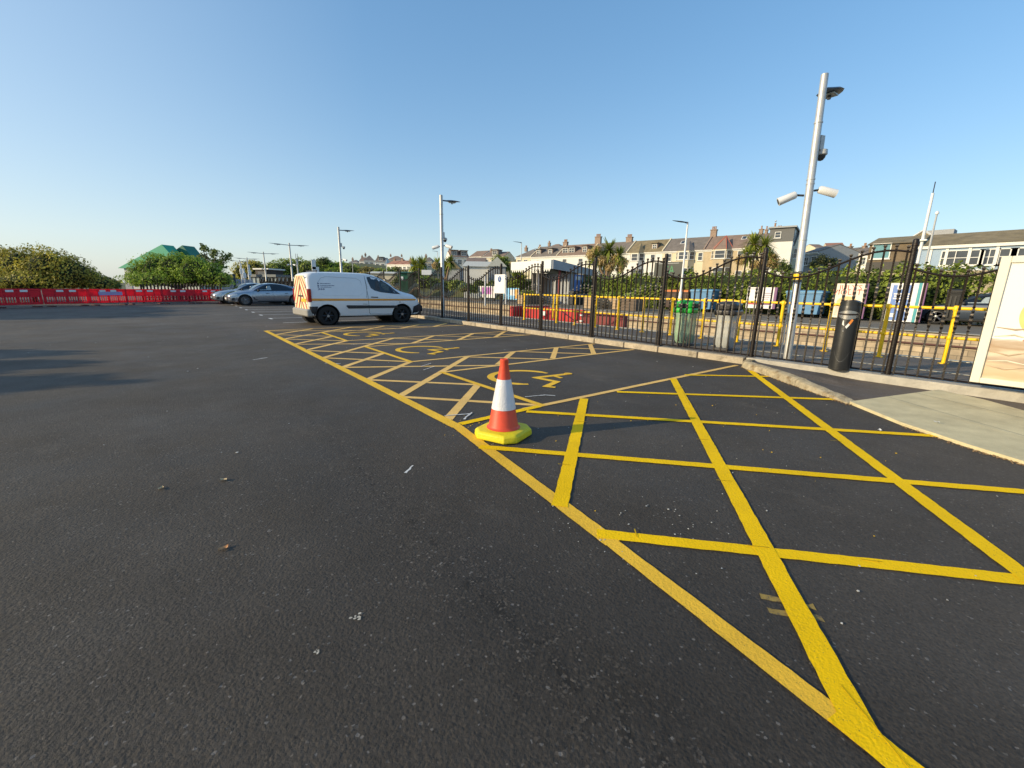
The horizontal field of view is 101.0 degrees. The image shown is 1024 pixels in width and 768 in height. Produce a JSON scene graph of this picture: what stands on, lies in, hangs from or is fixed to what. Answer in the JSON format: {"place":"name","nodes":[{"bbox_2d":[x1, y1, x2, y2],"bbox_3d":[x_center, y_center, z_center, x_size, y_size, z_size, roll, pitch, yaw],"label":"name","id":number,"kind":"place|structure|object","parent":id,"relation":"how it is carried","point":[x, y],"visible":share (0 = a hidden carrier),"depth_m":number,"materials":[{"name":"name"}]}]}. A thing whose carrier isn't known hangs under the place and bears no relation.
{"place":"outdoors","nodes":[
{"label":"outdoors","id":0,"kind":"place"},
{"bbox_2d":[337,227,352,271],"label":"lamp column","id":1,"kind":"structure","parent":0,"point":[340,246],"depth_m":27.02,"materials":[{"name":"metal"}]},
{"bbox_2d":[432,195,458,315],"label":"lamp column","id":2,"kind":"structure","parent":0,"point":[443,239],"depth_m":16.91,"materials":[{"name":"metal"}]},
{"bbox_2d":[0,290,1023,767],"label":"car park asphalt","id":3,"kind":"object","parent":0,"point":[508,618],"depth_m":2.04,"materials":[{"name":"asphalt"}]},
{"bbox_2d":[0,289,43,307],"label":"barrier","id":4,"kind":"object","parent":3,"relation":"on","point":[21,293],"visible":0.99,"depth_m":20.57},
{"bbox_2d":[0,242,118,301],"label":"bush","id":5,"kind":"object","parent":3,"relation":"on","point":[43,268],"visible":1,"depth_m":25.07,"materials":[{"name":"green plant"}]},
{"bbox_2d":[41,289,89,306],"bbox_3d":[-23.593,-4.586,22.361,0.520,0.900,1.930,4,13,14],"label":"barrier","id":6,"kind":"object","parent":3,"relation":"on","point":[65,293],"visible":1,"depth_m":22.27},
{"bbox_2d":[87,289,127,305],"bbox_3d":[-23.131,-4.987,24.179,0.520,0.900,1.930,4,13,13],"label":"barrier","id":7,"kind":"object","parent":3,"relation":"on","point":[108,293],"visible":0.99,"depth_m":24.12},
{"bbox_2d":[126,289,163,304],"bbox_3d":[-22.486,-5.350,25.846,0.520,0.900,1.930,8,14,27],"label":"barrier","id":8,"kind":"object","parent":3,"relation":"on","point":[143,292],"visible":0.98,"depth_m":25.80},
{"bbox_2d":[113,250,237,296],"bbox_3d":[-26.385,-8.735,33.831,8.332,3.895,7.000,-3,13,-18],"label":"round shrub","id":9,"kind":"object","parent":3,"relation":"on","point":[173,269],"visible":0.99,"depth_m":32.16,"materials":[{"name":"green plant"}]},
{"bbox_2d":[160,289,195,303],"bbox_3d":[-21.640,-5.679,27.374,0.520,0.900,1.930,8,14,27],"label":"barrier","id":10,"kind":"object","parent":3,"relation":"on","point":[178,293],"visible":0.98,"depth_m":27.31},
{"bbox_2d":[140,283,220,302],"bbox_3d":[-22.982,-6.423,29.708,0.135,1.280,5.178,7,14,24],"label":"palisade fence","id":11,"kind":"object","parent":3,"relation":"on","point":[142,285],"visible":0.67,"depth_m":29.38,"materials":[{"name":"black metal"}]},
{"bbox_2d":[194,290,220,302],"bbox_3d":[-20.815,-6.031,29.003,0.520,0.900,1.930,7,14,24],"label":"barrier","id":12,"kind":"object","parent":3,"relation":"on","point":[202,293],"visible":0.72,"depth_m":28.66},
{"bbox_2d":[196,243,232,289],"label":"sparse tree","id":13,"kind":"object","parent":3,"relation":"on","point":[212,253],"visible":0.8,"depth_m":43.83,"materials":[{"name":"green plant"}]},
{"bbox_2d":[210,283,281,303],"bbox_3d":[-18.079,-6.298,29.362,4.806,1.442,2.160,-10,17,-41],"label":"parked car","id":14,"kind":"object","parent":3,"relation":"on","point":[219,295],"visible":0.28,"depth_m":27.88,"materials":[{"name":"silver metal"}]},
{"bbox_2d":[225,283,294,305],"bbox_3d":[-16.012,-5.894,27.728,4.806,1.442,2.160,-10,17,-41],"label":"parked car","id":15,"kind":"object","parent":3,"relation":"on","point":[268,293],"visible":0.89,"depth_m":26.87,"materials":[{"name":"silver metal"}]},
{"bbox_2d":[293,270,421,324],"bbox_3d":[-5.646,-3.187,15.636,4.296,1.833,2.021,-10,17,-40],"label":"white van","id":16,"kind":"object","parent":3,"relation":"on","point":[325,298],"visible":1,"depth_m":14.49,"materials":[{"name":"paint"}]},
{"bbox_2d":[265,331,456,426],"bbox_3d":[-3.812,-0.566,8.112,0.130,0.001,10.630,-9,16,-37],"label":"edge marking","id":17,"kind":"object","parent":3,"relation":"on","point":[433,414],"visible":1,"depth_m":5.51,"materials":[{"name":"paint"}]},
{"bbox_2d":[320,332,544,405],"bbox_3d":[-2.537,-0.615,8.428,0.098,0.001,9.420,-9,16,-37],"label":"bay marking","id":18,"kind":"object","parent":3,"relation":"on","point":[515,396],"visible":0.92,"depth_m":6.16,"materials":[{"name":"paint"}]},
{"bbox_2d":[280,323,595,419],"bbox_3d":[-1.557,-0.966,10.074,6.004,0.001,10.575,-9,16,-37],"label":"hatch marking","id":19,"kind":"object","parent":3,"relation":"on","point":[460,404],"visible":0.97,"depth_m":7.24,"materials":[{"name":"paint"}]},
{"bbox_2d":[277,324,624,405],"bbox_3d":[-1.491,-0.945,9.992,5.992,0.001,10.582,-9,16,-37],"label":"hatch marking","id":20,"kind":"object","parent":3,"relation":"on","point":[432,366],"visible":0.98,"depth_m":7.27,"materials":[{"name":"paint"}]},
{"bbox_2d":[266,323,738,407],"bbox_3d":[-1.496,-0.969,10.088,6.124,0.001,10.829,-9,16,-37],"label":"bay marking","id":21,"kind":"object","parent":3,"relation":"on","point":[579,397],"visible":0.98,"depth_m":7.61,"materials":[{"name":"paint"}]},
{"bbox_2d":[475,358,531,443],"bbox_3d":[-0.073,0.120,3.758,0.443,0.698,0.443,8,15,29],"label":"traffic cone","id":22,"kind":"object","parent":3,"relation":"on","point":[502,426],"visible":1,"depth_m":3.68,"materials":[{"name":"plastic"}]},
{"bbox_2d":[487,370,571,387],"bbox_3d":[0.226,-0.109,6.403,1.206,0.007,1.125,5,13,18],"label":"wheelchair marking","id":23,"kind":"object","parent":3,"relation":"on","point":[493,378],"visible":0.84,"depth_m":6.38,"materials":[{"name":"paint"}]},
{"bbox_2d":[411,315,746,363],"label":"kerb","id":24,"kind":"structure","parent":3,"relation":"on","point":[697,354],"depth_m":10.28,"materials":[{"name":"concrete"}]},
{"bbox_2d":[449,423,865,750],"bbox_3d":[0.649,0.889,2.000,0.117,0.001,5.005,-6,14,-28],"label":"edge marking","id":25,"kind":"object","parent":3,"relation":"on","point":[817,701],"visible":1,"depth_m":1.80,"materials":[{"name":"paint"}]},
{"bbox_2d":[565,396,909,767],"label":"box marking","id":26,"kind":"object","parent":3,"relation":"on","point":[841,685],"visible":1,"depth_m":1.41,"materials":[{"name":"paint"}]},
{"bbox_2d":[459,370,1023,767],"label":"box marking","id":27,"kind":"object","parent":3,"relation":"on","point":[851,720],"visible":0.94,"depth_m":2.12,"materials":[{"name":"yellow paint"}]},
{"bbox_2d":[479,374,1023,584],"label":"box marking","id":28,"kind":"object","parent":3,"relation":"on","point":[985,575],"visible":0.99,"depth_m":2.29,"materials":[{"name":"yellow paint"}]},
{"bbox_2d":[759,593,824,621],"bbox_3d":[1.184,0.949,1.792,0.212,0.001,0.121,4,13,13],"label":"paint marking","id":29,"kind":"object","parent":3,"relation":"on","point":[781,612],"visible":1,"depth_m":1.78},
{"bbox_2d":[742,359,854,403],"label":"dropped kerb","id":30,"kind":"structure","parent":3,"relation":"on","point":[789,378],"depth_m":6.19,"materials":[{"name":"concrete"}]},
{"bbox_2d":[741,367,1023,464],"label":"kerb debris","id":31,"kind":"object","parent":3,"relation":"on","point":[912,429],"visible":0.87,"depth_m":3.96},
{"bbox_2d":[0,0,1023,282],"label":"sky","id":32,"kind":"structure","parent":0,"point":[128,128],"materials":[{"name":"blue"}]},
{"bbox_2d":[60,259,976,323],"bbox_3d":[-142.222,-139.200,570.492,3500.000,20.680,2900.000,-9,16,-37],"label":"ground","id":33,"kind":"structure","parent":0,"point":[357,264],"depth_m":139.50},
{"bbox_2d":[119,245,218,289],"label":"green hall","id":34,"kind":"structure","parent":33,"relation":"on","point":[165,250],"depth_m":51.68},
{"bbox_2d":[229,259,268,279],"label":"background tree","id":35,"kind":"object","parent":33,"relation":"on","point":[253,264],"visible":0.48,"depth_m":91.19,"materials":[{"name":"green plant"}]},
{"bbox_2d":[252,268,284,274],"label":"flat roofed hut","id":36,"kind":"object","parent":33,"relation":"on","point":[269,271],"visible":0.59,"depth_m":84.80,"materials":[{"name":"grey glass"}]},
{"bbox_2d":[266,257,298,280],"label":"background tree","id":37,"kind":"object","parent":33,"relation":"on","point":[281,265],"visible":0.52,"depth_m":91.80,"materials":[{"name":"green plant"}]},
{"bbox_2d":[320,260,349,271],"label":"background tree","id":38,"kind":"object","parent":33,"relation":"on","point":[332,267],"visible":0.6,"depth_m":99.48,"materials":[{"name":"green plant"}]},
{"bbox_2d":[448,261,462,292],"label":"shed","id":39,"kind":"structure","parent":33,"relation":"on","point":[458,267],"depth_m":66.25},
{"bbox_2d":[446,248,468,267],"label":"hillside house","id":40,"kind":"structure","parent":33,"relation":"on","point":[460,257],"depth_m":130.09,"materials":[{"name":"paint"}]},
{"bbox_2d":[463,261,490,297],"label":"shed","id":41,"kind":"structure","parent":33,"relation":"on","point":[477,269],"depth_m":58.30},
{"bbox_2d":[487,257,507,294],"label":"shed","id":42,"kind":"structure","parent":33,"relation":"on","point":[496,261],"depth_m":56.04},
{"bbox_2d":[482,248,514,278],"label":"hillside house","id":43,"kind":"structure","parent":33,"relation":"on","point":[488,256],"depth_m":123.13,"materials":[{"name":"white stone"}]},
{"bbox_2d":[515,245,540,278],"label":"hillside house","id":44,"kind":"structure","parent":33,"relation":"on","point":[526,255],"depth_m":115.61,"materials":[{"name":"paint"}]},
{"bbox_2d":[530,239,568,278],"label":"terraced house","id":45,"kind":"structure","parent":33,"relation":"on","point":[546,253],"depth_m":103.91,"materials":[{"name":"stone"}]},
{"bbox_2d":[556,234,601,267],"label":"terraced house","id":46,"kind":"structure","parent":33,"relation":"on","point":[574,254],"depth_m":98.44,"materials":[{"name":"paint"}]},
{"bbox_2d":[585,237,628,276],"bbox_3d":[8.517,-10.246,38.047,3.772,5.999,3.518,-9,16,-37],"label":"cabbage palm","id":47,"kind":"object","parent":33,"relation":"on","point":[618,260],"visible":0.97,"depth_m":37.53,"materials":[{"name":"plant"}]},
{"bbox_2d":[588,234,633,277],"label":"terraced house","id":48,"kind":"structure","parent":33,"relation":"on","point":[629,242],"depth_m":92.91,"materials":[{"name":"paint"}]},
{"bbox_2d":[625,239,669,277],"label":"terraced house","id":49,"kind":"structure","parent":33,"relation":"on","point":[638,251],"depth_m":87.57,"materials":[{"name":"white stone"}]},
{"bbox_2d":[628,253,644,276],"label":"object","id":50,"kind":"structure","parent":49,"relation":"in","point":[635,258],"depth_m":87.78,"materials":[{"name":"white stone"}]},
{"bbox_2d":[662,226,717,275],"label":"terraced house","id":51,"kind":"structure","parent":33,"relation":"on","point":[674,250],"depth_m":81.80,"materials":[{"name":"paint"}]},
{"bbox_2d":[675,250,694,275],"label":"bay window","id":52,"kind":"structure","parent":51,"relation":"in","point":[690,256],"depth_m":81.32,"materials":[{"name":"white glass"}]},
{"bbox_2d":[421,308,972,380],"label":"platform","id":53,"kind":"structure","parent":33,"relation":"on","point":[952,367],"depth_m":9.14,"materials":[{"name":"concrete"}]},
{"bbox_2d":[247,274,290,282],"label":"waiting shelter","id":54,"kind":"object","parent":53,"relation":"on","point":[255,278],"visible":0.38,"depth_m":60.86,"materials":[{"name":"grey glass"}]},
{"bbox_2d":[259,238,1023,389],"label":"railing fence","id":55,"kind":"object","parent":53,"relation":"on","point":[902,303],"visible":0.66,"depth_m":8.31,"materials":[{"name":"black metal"}]},
{"bbox_2d":[495,274,504,293],"bbox_3d":[-0.399,-3.241,13.662,0.016,0.600,0.560,-9,16,-37],"label":"parking sign","id":56,"kind":"object","parent":55,"relation":"attached to","point":[499,283],"visible":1,"depth_m":13.63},
{"bbox_2d":[673,300,700,345],"bbox_3d":[3.995,-1.409,9.698,0.520,1.030,0.460,-11,17,-43],"label":"litter bin","id":57,"kind":"object","parent":53,"relation":"on","point":[688,323],"visible":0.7,"depth_m":9.54,"materials":[{"name":"green"}]},
{"bbox_2d":[428,312,969,375],"bbox_3d":[-7.817,-4.601,25.256,0.070,0.004,100.000,-9,16,-37],"label":"platform line","id":58,"kind":"object","parent":53,"relation":"on","point":[764,351],"depth_m":8.42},
{"bbox_2d":[428,308,972,362],"bbox_3d":[-6.274,-4.842,26.441,0.200,0.012,100.000,-9,16,-37],"label":"platform coping","id":59,"kind":"object","parent":53,"relation":"on","point":[761,341],"depth_m":10.03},
{"bbox_2d":[714,301,743,350],"bbox_3d":[4.593,-1.245,9.018,0.520,1.030,0.460,-11,17,-43],"label":"litter bin","id":60,"kind":"object","parent":53,"relation":"on","point":[726,325],"visible":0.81,"depth_m":8.85,"materials":[{"name":"grey"}]},
{"bbox_2d":[523,293,986,363],"bbox_3d":[6.315,-1.826,11.692,2.675,1.050,15.785,-9,16,-37],"label":"yellow railing","id":61,"kind":"object","parent":53,"relation":"on","point":[883,332],"visible":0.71,"depth_m":9.43,"materials":[{"name":"metal"}]},
{"bbox_2d":[418,296,981,336],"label":"platform","id":62,"kind":"structure","parent":33,"relation":"on","point":[961,328],"depth_m":19.84,"materials":[{"name":"concrete"}]},
{"bbox_2d":[286,256,323,273],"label":"background tree","id":63,"kind":"object","parent":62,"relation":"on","point":[303,266],"visible":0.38,"depth_m":91.60,"materials":[{"name":"green plant"}]},
{"bbox_2d":[396,272,416,296],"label":"hut","id":64,"kind":"object","parent":62,"relation":"on","point":[405,275],"visible":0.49,"depth_m":50.44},
{"bbox_2d":[407,255,429,296],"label":"cabbage palm","id":65,"kind":"object","parent":62,"relation":"on","point":[421,262],"visible":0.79,"depth_m":53.62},
{"bbox_2d":[416,275,448,291],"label":"platform shrub","id":66,"kind":"object","parent":62,"relation":"on","point":[421,276],"visible":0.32,"depth_m":51.49,"materials":[{"name":"green plant"}]},
{"bbox_2d":[431,255,456,297],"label":"cabbage palm","id":67,"kind":"object","parent":62,"relation":"on","point":[448,265],"visible":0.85,"depth_m":53.67,"materials":[{"name":"plant"}]},
{"bbox_2d":[448,279,478,293],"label":"platform shrub","id":68,"kind":"object","parent":62,"relation":"on","point":[462,286],"visible":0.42,"depth_m":43.86,"materials":[{"name":"green plant"}]},
{"bbox_2d":[511,259,592,304],"bbox_3d":[3.507,-9.010,37.626,5.062,3.580,5.357,-9,16,-37],"label":"station shelter","id":69,"kind":"object","parent":62,"relation":"on","point":[554,268],"visible":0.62,"depth_m":36.17,"materials":[{"name":"white paint"}]},
{"bbox_2d":[584,292,605,308],"bbox_3d":[5.637,-5.779,28.930,1.003,1.154,1.337,-9,16,-37],"label":"planter","id":70,"kind":"object","parent":62,"relation":"on","point":[589,301],"visible":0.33,"depth_m":28.65,"materials":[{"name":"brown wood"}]},
{"bbox_2d":[579,272,615,295],"bbox_3d":[7.066,-8.057,36.065,2.042,2.970,6.649,-9,16,-37],"label":"hedge","id":71,"kind":"object","parent":62,"relation":"on","point":[590,283],"visible":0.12,"depth_m":35.25,"materials":[{"name":"green plant"}]},
{"bbox_2d":[621,292,642,310],"bbox_3d":[7.620,-5.253,26.700,0.994,1.178,1.269,-9,16,-37],"label":"planter","id":72,"kind":"object","parent":62,"relation":"on","point":[632,304],"visible":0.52,"depth_m":26.33,"materials":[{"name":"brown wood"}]},
{"bbox_2d":[654,261,682,308],"bbox_3d":[10.760,-6.786,29.206,0.206,3.194,2.189,-9,16,-37],"label":"name board","id":73,"kind":"object","parent":62,"relation":"on","point":[676,267],"visible":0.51,"depth_m":28.76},
{"bbox_2d":[672,220,688,300],"bbox_3d":[10.009,-7.114,25.671,1.050,5.358,0.340,2,13,2],"label":"platform lamp","id":74,"kind":"object","parent":62,"relation":"on","point":[680,293],"visible":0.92,"depth_m":25.56,"materials":[{"name":"white metal"}]},
{"bbox_2d":[418,299,979,361],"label":"platform wall","id":75,"kind":"structure","parent":62,"relation":"attached to","point":[955,353],"depth_m":16.86,"materials":[{"name":"stone"}]},
{"bbox_2d":[422,303,976,348],"bbox_3d":[3.539,-4.570,27.878,0.070,0.061,80.000,-9,16,-37],"label":"cable pipe","id":76,"kind":"object","parent":75,"relation":"attached to","point":[797,333],"depth_m":16.66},
{"bbox_2d":[426,299,979,335],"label":"platform edge","id":77,"kind":"object","parent":62,"relation":"on","point":[769,321],"depth_m":17.56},
{"bbox_2d":[690,289,721,311],"bbox_3d":[12.318,-5.326,26.882,1.300,1.420,1.486,-9,16,-37],"label":"wheelie bin","id":78,"kind":"object","parent":62,"relation":"on","point":[710,294],"visible":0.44,"depth_m":26.36,"materials":[{"name":"plastic"}]},
{"bbox_2d":[745,287,778,314],"bbox_3d":[14.291,-4.747,24.174,0.230,1.548,1.576,-9,16,-37],"label":"notice board","id":79,"kind":"object","parent":62,"relation":"on","point":[767,296],"visible":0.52,"depth_m":23.88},
{"bbox_2d":[601,258,996,324],"bbox_3d":[14.319,-5.762,25.965,2.619,3.373,22.101,-9,16,-37],"label":"hedge","id":80,"kind":"object","parent":62,"relation":"on","point":[945,283],"visible":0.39,"depth_m":22.17,"materials":[{"name":"green plant"}]},
{"bbox_2d":[786,290,830,317],"bbox_3d":[15.769,-4.300,22.597,1.300,1.420,1.720,-9,16,-37],"label":"wheelie bin","id":81,"kind":"object","parent":62,"relation":"on","point":[818,297],"visible":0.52,"depth_m":22.00,"materials":[{"name":"plastic"}]},
{"bbox_2d":[832,284,869,318],"bbox_3d":[16.670,-4.071,20.884,0.230,1.757,1.400,-9,16,-37],"label":"poster","id":82,"kind":"object","parent":62,"relation":"on","point":[849,292],"visible":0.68,"depth_m":20.74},
{"bbox_2d":[884,283,928,322],"bbox_3d":[17.837,-3.661,19.116,0.230,1.775,1.237,-9,16,-37],"label":"poster","id":83,"kind":"object","parent":62,"relation":"on","point":[915,297],"visible":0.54,"depth_m":18.93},
{"bbox_2d":[943,289,965,320],"bbox_3d":[19.477,-3.408,18.613,1.300,1.560,0.484,-9,16,-37],"label":"wheelie bin","id":84,"kind":"object","parent":62,"relation":"on","point":[955,297],"visible":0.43,"depth_m":18.18,"materials":[{"name":"black plastic"}]},
{"bbox_2d":[921,293,990,323],"bbox_3d":[20.470,-3.157,18.032,2.160,1.442,4.806,-9,16,-37],"label":"parked car","id":85,"kind":"object","parent":62,"relation":"on","point":[979,316],"visible":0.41,"depth_m":17.99,"materials":[{"name":"black paint"}]},
{"bbox_2d":[702,226,763,276],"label":"terraced house","id":86,"kind":"structure","parent":33,"relation":"on","point":[718,249],"depth_m":77.67,"materials":[{"name":"paint"}]},
{"bbox_2d":[710,250,732,276],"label":"bay window","id":87,"kind":"structure","parent":86,"relation":"in","point":[717,256],"depth_m":77.46,"materials":[{"name":"paint"}]},
{"bbox_2d":[734,230,781,275],"bbox_3d":[19.708,-9.310,34.414,3.692,6.158,2.741,3,13,10],"label":"cabbage palm","id":88,"kind":"object","parent":33,"relation":"on","point":[772,258],"visible":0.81,"depth_m":33.59,"materials":[{"name":"plant"}]},
{"bbox_2d":[742,225,799,275],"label":"terraced house","id":89,"kind":"structure","parent":33,"relation":"on","point":[794,254],"depth_m":74.03,"materials":[{"name":"paint"}]},
{"bbox_2d":[765,225,799,274],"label":"modern block","id":90,"kind":"structure","parent":33,"relation":"on","point":[784,239],"depth_m":70.24,"materials":[{"name":"white paint"}]},
{"bbox_2d":[807,253,838,272],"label":"background tree","id":91,"kind":"object","parent":33,"relation":"on","point":[822,259],"visible":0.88,"depth_m":73.26,"materials":[{"name":"green plant"}]},
{"bbox_2d":[803,244,859,275],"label":"hillside house","id":92,"kind":"structure","parent":33,"relation":"on","point":[840,251],"depth_m":75.21,"materials":[{"name":"stone"}]},
{"bbox_2d":[865,235,930,271],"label":"brown building","id":93,"kind":"structure","parent":33,"relation":"on","point":[892,242],"depth_m":47.79,"materials":[{"name":"tile"}]},
{"bbox_2d":[869,243,891,259],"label":"window","id":94,"kind":"structure","parent":93,"relation":"in","point":[877,256],"depth_m":48.02,"materials":[{"name":"teal glass"}]},
{"bbox_2d":[849,270,995,322],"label":"retaining wall","id":95,"kind":"structure","parent":33,"relation":"on","point":[987,286],"depth_m":21.95,"materials":[{"name":"stone"}]},
{"bbox_2d":[916,182,935,262],"bbox_3d":[29.606,-9.761,30.561,0.500,9.065,0.500,-9,16,-37],"label":"mast","id":96,"kind":"object","parent":33,"relation":"on","point":[922,239],"visible":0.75,"depth_m":30.18,"materials":[{"name":"white metal"}]},
{"bbox_2d":[923,211,938,268],"bbox_3d":[38.996,-12.820,39.383,0.320,6.288,0.304,-9,16,-37],"label":"lamp mast","id":97,"kind":"object","parent":33,"relation":"on","point":[931,237],"visible":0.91,"depth_m":39.17,"materials":[{"name":"metal"}]},
{"bbox_2d":[913,229,956,235],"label":"gabled house","id":98,"kind":"structure","parent":33,"relation":"on","point":[944,231],"depth_m":49.74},
{"bbox_2d":[777,73,844,359],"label":"lamp column","id":99,"kind":"structure","parent":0,"point":[818,152],"depth_m":7.16,"materials":[{"name":"metal"}]},
{"bbox_2d":[752,361,1023,409],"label":"pavement","id":100,"kind":"structure","parent":0,"point":[854,389],"depth_m":6.01,"materials":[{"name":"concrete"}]},
{"bbox_2d":[828,300,861,370],"bbox_3d":[5.234,-0.765,6.631,0.286,1.095,0.280,-9,16,-37],"label":"cigarette bin","id":101,"kind":"object","parent":100,"relation":"on","point":[845,331],"visible":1,"depth_m":6.54,"materials":[{"name":"black plastic"}]},
{"bbox_2d":[746,357,1023,402],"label":"fence plinth","id":102,"kind":"structure","parent":100,"relation":"on","point":[999,393],"depth_m":6.09,"materials":[{"name":"concrete"}]},
{"bbox_2d":[969,256,1023,387],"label":"poster board","id":103,"kind":"object","parent":102,"relation":"on","point":[999,358],"visible":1,"depth_m":5.25,"materials":[{"name":"paper"}]},
{"bbox_2d":[850,390,1023,463],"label":"concrete slab","id":104,"kind":"structure","parent":100,"relation":"on","point":[987,438],"depth_m":4.47,"materials":[{"name":"concrete"}]},
{"bbox_2d":[915,229,1023,269],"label":"blue building","id":105,"kind":"structure","parent":0,"point":[990,249],"depth_m":43.00,"materials":[{"name":"painted plaster"},{"name":"glass"},{"name":"roof slate"}]},
{"bbox_2d":[937,250,971,266],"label":"window","id":106,"kind":"structure","parent":105,"relation":"in","point":[953,255],"depth_m":43.74,"materials":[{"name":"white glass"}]},
{"bbox_2d":[968,249,985,265],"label":"window","id":107,"kind":"structure","parent":105,"relation":"in","point":[975,252],"depth_m":42.57,"materials":[{"name":"white glass"}]},
{"bbox_2d":[975,249,1000,265],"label":"window","id":108,"kind":"structure","parent":105,"relation":"in","point":[989,255],"depth_m":41.92,"materials":[{"name":"white glass"}]},
{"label":"track bed","id":109,"kind":"structure","parent":0,"visible":0},
{"bbox_2d":[510,306,584,322],"bbox_3d":[2.064,-2.836,19.563,2.400,1.385,5.150,-9,16,-37],"label":"buffer stop","id":110,"kind":"object","parent":109,"relation":"on","point":[566,317],"visible":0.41,"depth_m":19.57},
{"bbox_2d":[579,313,627,327],"bbox_3d":[3.557,-2.130,16.696,0.230,1.250,2.260,-9,16,-37],"label":"buffer stop","id":111,"kind":"object","parent":109,"relation":"on","point":[608,320],"visible":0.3,"depth_m":16.37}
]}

